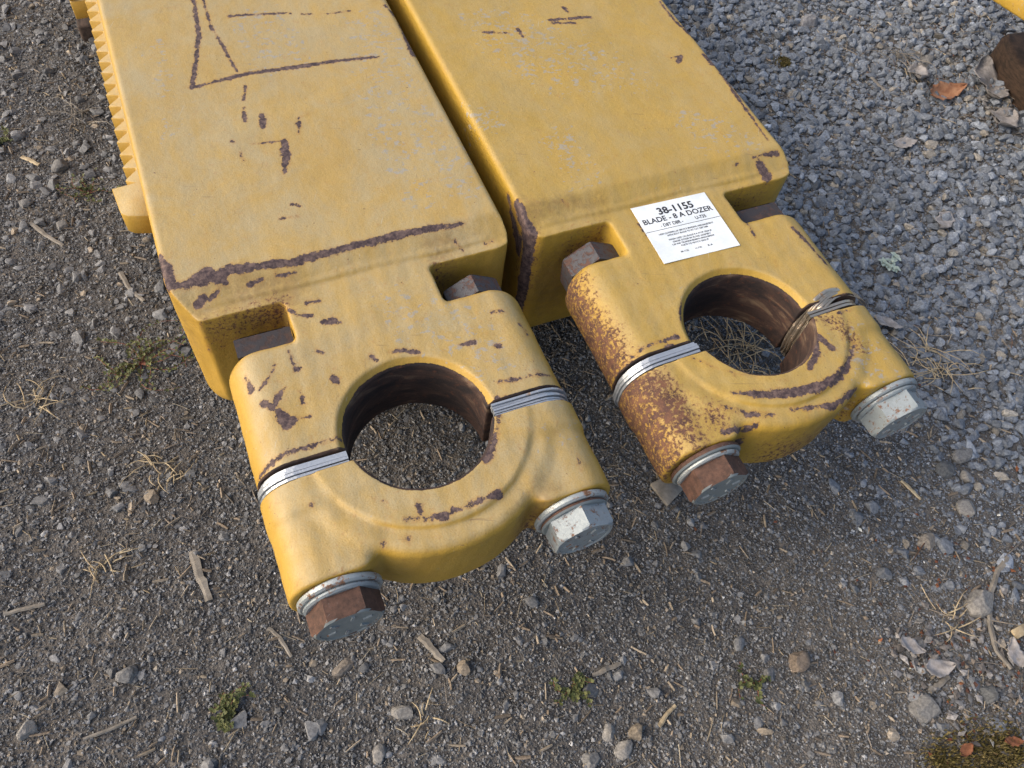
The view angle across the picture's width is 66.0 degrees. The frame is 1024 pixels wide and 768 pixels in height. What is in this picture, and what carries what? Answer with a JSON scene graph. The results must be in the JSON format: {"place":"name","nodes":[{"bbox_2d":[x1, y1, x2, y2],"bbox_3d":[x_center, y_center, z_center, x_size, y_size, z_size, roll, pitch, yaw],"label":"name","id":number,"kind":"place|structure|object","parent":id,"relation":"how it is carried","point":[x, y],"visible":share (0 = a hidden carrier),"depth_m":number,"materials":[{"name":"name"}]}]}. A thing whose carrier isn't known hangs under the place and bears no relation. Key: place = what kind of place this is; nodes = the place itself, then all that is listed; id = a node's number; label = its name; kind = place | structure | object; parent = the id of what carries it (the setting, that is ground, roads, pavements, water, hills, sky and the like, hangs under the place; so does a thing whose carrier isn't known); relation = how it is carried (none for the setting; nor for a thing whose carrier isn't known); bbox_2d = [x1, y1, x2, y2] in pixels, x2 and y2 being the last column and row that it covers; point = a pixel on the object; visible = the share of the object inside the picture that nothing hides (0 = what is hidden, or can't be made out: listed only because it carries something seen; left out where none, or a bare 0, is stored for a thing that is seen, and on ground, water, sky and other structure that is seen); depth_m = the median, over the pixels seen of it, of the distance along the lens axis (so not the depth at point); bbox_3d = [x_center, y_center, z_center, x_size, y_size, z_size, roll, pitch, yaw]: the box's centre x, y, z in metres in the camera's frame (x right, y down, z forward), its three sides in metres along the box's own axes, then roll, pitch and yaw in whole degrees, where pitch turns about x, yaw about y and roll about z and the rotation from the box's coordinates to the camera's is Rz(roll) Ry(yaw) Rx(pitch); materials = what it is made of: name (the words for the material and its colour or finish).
{"place":"outdoors","nodes":[
{"label":"outdoors","id":0,"kind":"place"},
{"bbox_2d":[0,0,1023,767],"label":"ground","id":1,"kind":"structure","parent":0,"point":[458,622],"depth_m":1.52,"materials":[{"name":"grey gravel"}]},
{"bbox_2d":[0,125,12,143],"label":"creeping weed","id":2,"kind":"object","parent":1,"relation":"on","point":[3,139],"visible":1,"depth_m":1.98,"materials":[{"name":"green plant"}]},
{"bbox_2d":[3,602,44,615],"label":"twig","id":3,"kind":"object","parent":1,"relation":"on","point":[33,606],"visible":1,"depth_m":1.38,"materials":[{"name":"brown wood"}]},
{"bbox_2d":[18,198,32,207],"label":"loose stone","id":4,"kind":"object","parent":1,"relation":"on","point":[25,203],"visible":0.98,"depth_m":1.88,"materials":[{"name":"grey stone"}]},
{"bbox_2d":[16,720,37,740],"bbox_3d":[-0.790,0.565,1.286,0.027,0.023,0.034,34,65,8],"label":"loose stone","id":5,"kind":"object","parent":1,"relation":"on","point":[27,729],"visible":1,"depth_m":1.28,"materials":[{"name":"grey stone"}]},
{"bbox_2d":[20,155,39,165],"bbox_3d":[-1.192,-0.552,1.952,0.058,0.006,0.012,27,59,10],"label":"wood sliver","id":6,"kind":"object","parent":1,"relation":"on","point":[30,160],"visible":1,"depth_m":1.95,"materials":[{"name":"wood"}]},
{"bbox_2d":[0,376,70,424],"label":"dry grass tuft","id":7,"kind":"object","parent":1,"relation":"on","point":[39,398],"visible":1,"depth_m":1.60,"materials":[{"name":"plant"}]},
{"bbox_2d":[29,221,63,246],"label":"twig","id":8,"kind":"object","parent":1,"relation":"on","point":[41,231],"visible":1,"depth_m":1.83,"materials":[{"name":"brown wood"}]},
{"bbox_2d":[51,158,68,172],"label":"loose stone","id":9,"kind":"object","parent":1,"relation":"on","point":[59,165],"visible":1,"depth_m":1.94,"materials":[{"name":"grey stone"}]},
{"bbox_2d":[56,220,69,230],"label":"loose stone","id":10,"kind":"object","parent":1,"relation":"on","point":[61,225],"visible":1,"depth_m":1.85,"materials":[{"name":"beige stone"}]},
{"bbox_2d":[35,93,110,135],"bbox_3d":[-1.119,-0.696,2.027,0.201,0.025,0.184,-17,61,-16],"label":"dry grass tuft","id":11,"kind":"object","parent":1,"relation":"on","point":[71,107],"visible":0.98,"depth_m":2.03,"materials":[{"name":"brown plant"}]},
{"bbox_2d":[75,16,93,41],"bbox_3d":[-0.628,-1.259,2.434,1.341,0.070,0.300,-17,61,-16],"label":"timber bearer","id":12,"kind":"object","parent":1,"relation":"on","point":[84,28],"visible":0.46,"depth_m":2.17,"materials":[{"name":"brown wood"}]},
{"bbox_3d":[-0.848,-1.193,2.260,0.520,0.108,0.140,-17,61,-16],"label":"timber bearer","id":13,"kind":"object","parent":12,"relation":"on","visible":0},
{"bbox_2d":[69,0,612,640],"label":"push arm","id":14,"kind":"object","parent":13,"relation":"on","point":[303,198],"visible":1,"depth_m":1.28},
{"bbox_3d":[-0.326,-1.342,2.431,0.500,0.078,0.140,-17,61,-16],"label":"timber bearer","id":15,"kind":"object","parent":12,"relation":"on","visible":0},
{"bbox_2d":[386,0,926,504],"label":"push arm","id":16,"kind":"object","parent":15,"relation":"on","point":[628,162],"visible":0.99,"depth_m":1.43},
{"bbox_2d":[55,167,120,202],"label":"creeping weed","id":17,"kind":"object","parent":1,"relation":"on","point":[82,189],"visible":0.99,"depth_m":1.91,"materials":[{"name":"green plant"}]},
{"bbox_2d":[83,715,136,740],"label":"twig","id":18,"kind":"object","parent":1,"relation":"on","point":[96,734],"visible":1,"depth_m":1.29,"materials":[{"name":"brown wood"}]},
{"bbox_2d":[81,547,140,598],"bbox_3d":[-0.725,0.328,1.436,0.105,0.015,0.098,-17,61,-16],"label":"dry grass tuft","id":19,"kind":"object","parent":1,"relation":"on","point":[92,572],"visible":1,"depth_m":1.43,"materials":[{"name":"plant"}]},
{"bbox_2d":[115,665,138,683],"bbox_3d":[-0.654,0.498,1.344,0.037,0.029,0.029,-30,71,-17],"label":"loose stone","id":20,"kind":"object","parent":1,"relation":"on","point":[128,674],"visible":1,"depth_m":1.33,"materials":[{"name":"grey stone"}]},
{"bbox_2d":[118,271,145,301],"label":"twig","id":21,"kind":"object","parent":1,"relation":"on","point":[126,283],"visible":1,"depth_m":1.78,"materials":[{"name":"brown wood"}]},
{"bbox_2d":[79,318,193,391],"bbox_3d":[-0.785,-0.051,1.664,0.248,0.037,0.190,-17,61,-16],"label":"creeping weed","id":22,"kind":"object","parent":1,"relation":"on","point":[129,369],"visible":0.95,"depth_m":1.67,"materials":[{"name":"green plant"}]},
{"bbox_2d":[119,451,193,493],"bbox_3d":[-0.694,0.174,1.539,0.123,0.019,0.081,10,57,0],"label":"dry grass tuft","id":23,"kind":"object","parent":1,"relation":"on","point":[152,463],"visible":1,"depth_m":1.55,"materials":[{"name":"plant"}]},
{"bbox_2d":[189,550,212,601],"bbox_3d":[-0.573,0.352,1.449,0.019,0.007,0.105,-23,63,-19],"label":"wood strip","id":24,"kind":"object","parent":1,"relation":"on","point":[202,581],"visible":1,"depth_m":1.45,"materials":[{"name":"beige wood"}]},
{"bbox_2d":[209,682,255,732],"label":"creeping weed","id":25,"kind":"object","parent":1,"relation":"on","point":[227,706],"visible":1,"depth_m":1.33,"materials":[{"name":"green plant"}]},
{"bbox_2d":[267,627,291,656],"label":"twig","id":26,"kind":"object","parent":1,"relation":"on","point":[281,640],"visible":1,"depth_m":1.40,"materials":[{"name":"brown wood"}]},
{"bbox_2d":[332,657,353,676],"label":"loose stone","id":27,"kind":"object","parent":1,"relation":"on","point":[343,667],"visible":1,"depth_m":1.39,"materials":[{"name":"beige stone"}]},
{"bbox_2d":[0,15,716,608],"bbox_3d":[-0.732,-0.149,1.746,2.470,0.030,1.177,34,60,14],"label":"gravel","id":28,"kind":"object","parent":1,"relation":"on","point":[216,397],"visible":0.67,"depth_m":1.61,"materials":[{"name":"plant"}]},
{"bbox_2d":[372,743,385,763],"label":"loose stone","id":29,"kind":"object","parent":1,"relation":"on","point":[378,752],"visible":1,"depth_m":1.32,"materials":[{"name":"grey stone"}]},
{"bbox_2d":[391,705,412,719],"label":"loose stone","id":30,"kind":"object","parent":1,"relation":"on","point":[401,712],"visible":1,"depth_m":1.36,"materials":[{"name":"grey stone"}]},
{"bbox_2d":[408,688,448,743],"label":"dry grass tuft","id":31,"kind":"object","parent":1,"relation":"on","point":[419,725],"visible":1,"depth_m":1.36,"materials":[{"name":"plant"}]},
{"bbox_2d":[417,634,445,662],"bbox_3d":[-0.145,0.476,1.422,0.015,0.012,0.065,-37,69,-25],"label":"wood chip","id":32,"kind":"object","parent":1,"relation":"on","point":[428,644],"visible":1,"depth_m":1.42,"materials":[{"name":"beige wood"}]},
{"bbox_2d":[0,0,1023,767],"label":"crushed stone","id":33,"kind":"object","parent":1,"relation":"on","point":[822,154],"visible":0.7,"depth_m":2.13,"materials":[{"name":"grey gravel"}]},
{"bbox_2d":[874,314,902,328],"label":"dead leaf","id":34,"kind":"object","parent":33,"relation":"on","point":[886,321],"visible":1,"depth_m":1.91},
{"bbox_2d":[878,252,900,272],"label":"pale rosette plant","id":35,"kind":"object","parent":33,"relation":"on","point":[890,265],"visible":1,"depth_m":2.02,"materials":[{"name":"green plant"}]},
{"bbox_2d":[867,38,939,83],"bbox_3d":[1.289,-1.052,2.524,0.259,0.034,0.230,-35,68,-24],"label":"dry grass tuft","id":36,"kind":"object","parent":33,"relation":"on","point":[915,53],"visible":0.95,"depth_m":2.52,"materials":[{"name":"brown plant"}]},
{"bbox_2d":[894,136,916,147],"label":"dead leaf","id":37,"kind":"object","parent":33,"relation":"on","point":[910,142],"visible":1,"depth_m":2.29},
{"bbox_2d":[893,282,932,299],"bbox_3d":[1.014,-0.237,1.994,0.102,0.009,0.020,24,58,8],"label":"wood strip","id":38,"kind":"object","parent":33,"relation":"on","point":[906,287],"visible":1,"depth_m":1.99,"materials":[{"name":"grey wood"}]},
{"bbox_2d":[907,62,929,78],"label":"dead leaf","id":39,"kind":"object","parent":33,"relation":"on","point":[921,70],"visible":1,"depth_m":2.48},
{"bbox_2d":[935,211,955,227],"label":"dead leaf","id":40,"kind":"object","parent":33,"relation":"on","point":[943,224],"visible":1,"depth_m":2.12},
{"bbox_2d":[930,81,967,100],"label":"dead leaf","id":41,"kind":"object","parent":33,"relation":"on","point":[949,90],"visible":1,"depth_m":2.44,"materials":[{"name":"orange plant"}]},
{"bbox_2d":[974,54,1009,98],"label":"dead leaf","id":42,"kind":"object","parent":33,"relation":"on","point":[985,71],"visible":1,"depth_m":2.49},
{"bbox_2d":[990,107,1018,127],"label":"dead leaf","id":43,"kind":"object","parent":33,"relation":"on","point":[999,117],"visible":1,"depth_m":2.40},
{"bbox_2d":[0,0,1023,767],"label":"wood splinters","id":44,"kind":"object","parent":1,"relation":"on","point":[498,674],"visible":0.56,"depth_m":1.54,"materials":[{"name":"wood"}]},
{"bbox_2d":[0,0,1023,767],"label":"straw litter","id":45,"kind":"object","parent":1,"relation":"on","point":[534,530],"visible":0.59,"depth_m":1.52,"materials":[{"name":"plant"}]},
{"bbox_2d":[548,671,593,707],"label":"creeping weed","id":46,"kind":"object","parent":1,"relation":"on","point":[574,693],"visible":1,"depth_m":1.41,"materials":[{"name":"green plant"}]},
{"bbox_2d":[581,752,600,767],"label":"loose stone","id":47,"kind":"object","parent":1,"relation":"on","point":[591,760],"visible":1,"depth_m":1.35,"materials":[{"name":"grey stone"}]},
{"bbox_2d":[592,662,621,676],"bbox_3d":[0.173,0.519,1.436,0.058,0.006,0.010,-17,61,-16],"label":"wood chip","id":48,"kind":"object","parent":1,"relation":"on","point":[607,668],"visible":1,"depth_m":1.44,"materials":[{"name":"beige wood"}]},
{"bbox_2d":[602,723,614,742],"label":"loose stone","id":49,"kind":"object","parent":1,"relation":"on","point":[608,733],"visible":1,"depth_m":1.38,"materials":[{"name":"grey stone"}]},
{"bbox_2d":[614,740,632,760],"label":"loose stone","id":50,"kind":"object","parent":1,"relation":"on","point":[622,750],"visible":1,"depth_m":1.36,"materials":[{"name":"grey stone"}]},
{"bbox_2d":[650,479,682,506],"bbox_3d":[0.324,0.220,1.637,0.063,0.010,0.061,-15,66,-19],"label":"stone","id":51,"kind":"object","parent":1,"relation":"on","point":[667,493],"visible":0.68,"depth_m":1.63,"materials":[{"name":"grey stone"}]},
{"bbox_2d":[658,704,676,726],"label":"twig","id":52,"kind":"object","parent":1,"relation":"on","point":[665,716],"visible":1,"depth_m":1.40,"materials":[{"name":"wood"}]},
{"bbox_2d":[691,316,781,374],"bbox_3d":[0.527,-0.092,1.834,0.233,0.034,0.298,16,58,4],"label":"dry grass tuft","id":53,"kind":"object","parent":1,"relation":"on","point":[748,345],"visible":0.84,"depth_m":1.84,"materials":[{"name":"plant"}]},
{"bbox_2d":[737,662,771,708],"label":"creeping weed","id":54,"kind":"object","parent":1,"relation":"on","point":[751,683],"visible":1,"depth_m":1.44,"materials":[{"name":"green plant"}]},
{"bbox_2d":[538,0,1023,761],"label":"stalk litter","id":55,"kind":"object","parent":1,"relation":"on","point":[940,306],"visible":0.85,"depth_m":2.02,"materials":[{"name":"plant"}]},
{"bbox_2d":[788,651,810,672],"bbox_3d":[0.537,0.522,1.480,0.045,0.036,0.039,-8,59,-12],"label":"loose stone","id":56,"kind":"object","parent":1,"relation":"on","point":[799,661],"visible":1,"depth_m":1.47,"materials":[{"name":"brown stone"}]},
{"bbox_2d":[800,14,817,27],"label":"loose stone","id":57,"kind":"object","parent":1,"relation":"on","point":[808,20],"visible":0.82,"depth_m":2.56,"materials":[{"name":"grey stone"}]},
{"bbox_2d":[694,15,1023,765],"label":"leaf crumbs","id":58,"kind":"object","parent":1,"relation":"on","point":[946,643],"visible":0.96,"depth_m":1.53,"materials":[{"name":"plant"}]},
{"bbox_2d":[870,77,898,96],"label":"twig","id":59,"kind":"object","parent":1,"relation":"on","point":[878,84],"visible":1,"depth_m":2.44,"materials":[{"name":"brown wood"}]},
{"bbox_2d":[773,53,1023,767],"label":"moss","id":60,"kind":"object","parent":1,"relation":"on","point":[995,761],"visible":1,"depth_m":1.42,"materials":[{"name":"moss"}]},
{"bbox_2d":[960,743,973,756],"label":"dead leaf","id":61,"kind":"object","parent":60,"relation":"on","point":[966,750],"visible":1,"depth_m":1.41,"materials":[{"name":"brown plant"}]},
{"bbox_2d":[1005,736,1023,746],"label":"dead leaf","id":62,"kind":"object","parent":60,"relation":"on","point":[1013,742],"visible":1,"depth_m":1.42,"materials":[{"name":"brown plant"}]},
{"bbox_2d":[900,480,920,499],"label":"twig","id":63,"kind":"object","parent":1,"relation":"on","point":[911,489],"visible":1,"depth_m":1.69,"materials":[{"name":"wood"}]},
{"bbox_2d":[900,636,925,653],"bbox_3d":[0.764,0.500,1.506,0.054,0.011,0.034,27,51,2],"label":"stone","id":64,"kind":"object","parent":1,"relation":"on","point":[912,645],"visible":1,"depth_m":1.51,"materials":[{"name":"grey stone"}]},
{"bbox_2d":[908,694,940,723],"bbox_3d":[0.757,0.601,1.454,0.051,0.033,0.044,-24,64,-20],"label":"loose stone","id":65,"kind":"object","parent":1,"relation":"on","point":[925,709],"visible":1,"depth_m":1.45,"materials":[{"name":"grey stone"}]},
{"bbox_2d":[917,532,934,549],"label":"loose stone","id":66,"kind":"object","parent":1,"relation":"on","point":[928,539],"visible":0.98,"depth_m":1.64,"materials":[{"name":"beige stone"}]},
{"bbox_2d":[920,54,935,66],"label":"loose stone","id":67,"kind":"object","parent":1,"relation":"on","point":[930,58],"visible":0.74,"depth_m":2.52,"materials":[{"name":"grey stone"}]},
{"bbox_2d":[841,10,1023,766],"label":"pale leaf litter","id":68,"kind":"object","parent":1,"relation":"on","point":[928,634],"visible":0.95,"depth_m":1.51,"materials":[{"name":"dry leaves"}]},
{"bbox_2d":[926,658,956,677],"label":"dead leaf","id":69,"kind":"object","parent":68,"relation":"on","point":[939,668],"visible":1,"depth_m":1.49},
{"bbox_2d":[1007,637,1023,667],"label":"dead leaf","id":70,"kind":"object","parent":68,"relation":"on","point":[1015,653],"visible":1,"depth_m":1.52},
{"bbox_2d":[889,323,987,393],"bbox_3d":[1.004,-0.059,1.860,0.249,0.032,0.215,-17,61,-16],"label":"dry grass tuft","id":71,"kind":"object","parent":1,"relation":"on","point":[932,369],"visible":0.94,"depth_m":1.86,"materials":[{"name":"plant"}]},
{"bbox_2d":[928,675,950,692],"bbox_3d":[0.803,0.564,1.481,0.057,0.005,0.013,-21,63,-19],"label":"wood sliver","id":72,"kind":"object","parent":1,"relation":"on","point":[940,683],"visible":1,"depth_m":1.48,"materials":[{"name":"beige wood"}]},
{"bbox_2d":[934,461,955,478],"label":"loose stone","id":73,"kind":"object","parent":1,"relation":"on","point":[945,469],"visible":1,"depth_m":1.72,"materials":[{"name":"grey stone"}]},
{"bbox_2d":[936,589,981,640],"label":"dry grass tuft","id":74,"kind":"object","parent":1,"relation":"on","point":[954,611],"visible":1,"depth_m":1.55,"materials":[{"name":"plant"}]},
{"bbox_2d":[952,448,972,463],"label":"loose stone","id":75,"kind":"object","parent":1,"relation":"on","point":[960,456],"visible":1,"depth_m":1.74,"materials":[{"name":"grey stone"}]},
{"bbox_2d":[955,499,975,517],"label":"loose stone","id":76,"kind":"object","parent":1,"relation":"on","point":[965,507],"visible":1,"depth_m":1.68,"materials":[{"name":"grey stone"}]},
{"bbox_2d":[959,470,971,482],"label":"loose stone","id":77,"kind":"object","parent":1,"relation":"on","point":[965,476],"visible":1,"depth_m":1.71,"materials":[{"name":"beige stone"}]},
{"bbox_2d":[963,589,992,618],"bbox_3d":[0.932,0.438,1.578,0.054,0.046,0.064,19,58,5],"label":"loose stone","id":78,"kind":"object","parent":1,"relation":"on","point":[979,604],"visible":1,"depth_m":1.56,"materials":[{"name":"grey stone"}]},
{"bbox_2d":[979,684,999,704],"bbox_3d":[0.897,0.583,1.485,0.040,0.035,0.034,-22,63,-19],"label":"loose stone","id":79,"kind":"object","parent":1,"relation":"on","point":[989,694],"visible":0.96,"depth_m":1.48,"materials":[{"name":"grey stone"}]},
{"bbox_2d":[987,556,1012,669],"bbox_3d":[0.971,0.446,1.573,0.048,0.014,0.240,18,58,5],"label":"twig","id":80,"kind":"object","parent":1,"relation":"on","point":[1000,567],"visible":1,"depth_m":1.56,"materials":[{"name":"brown wood"}]},
{"bbox_2d":[990,32,1023,110],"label":"timber block","id":81,"kind":"object","parent":1,"relation":"on","point":[1007,54],"depth_m":2.47,"materials":[{"name":"brown wood"}]},
{"bbox_2d":[1011,624,1023,638],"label":"paint flake","id":82,"kind":"object","parent":1,"relation":"on","point":[1017,632],"visible":1,"depth_m":1.54,"materials":[{"name":"paint"}]},
{"bbox_2d":[993,0,1023,19],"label":"steel plate","id":83,"kind":"object","parent":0,"point":[1015,7],"depth_m":2.14,"materials":[{"name":"yellow paint"}]}
]}

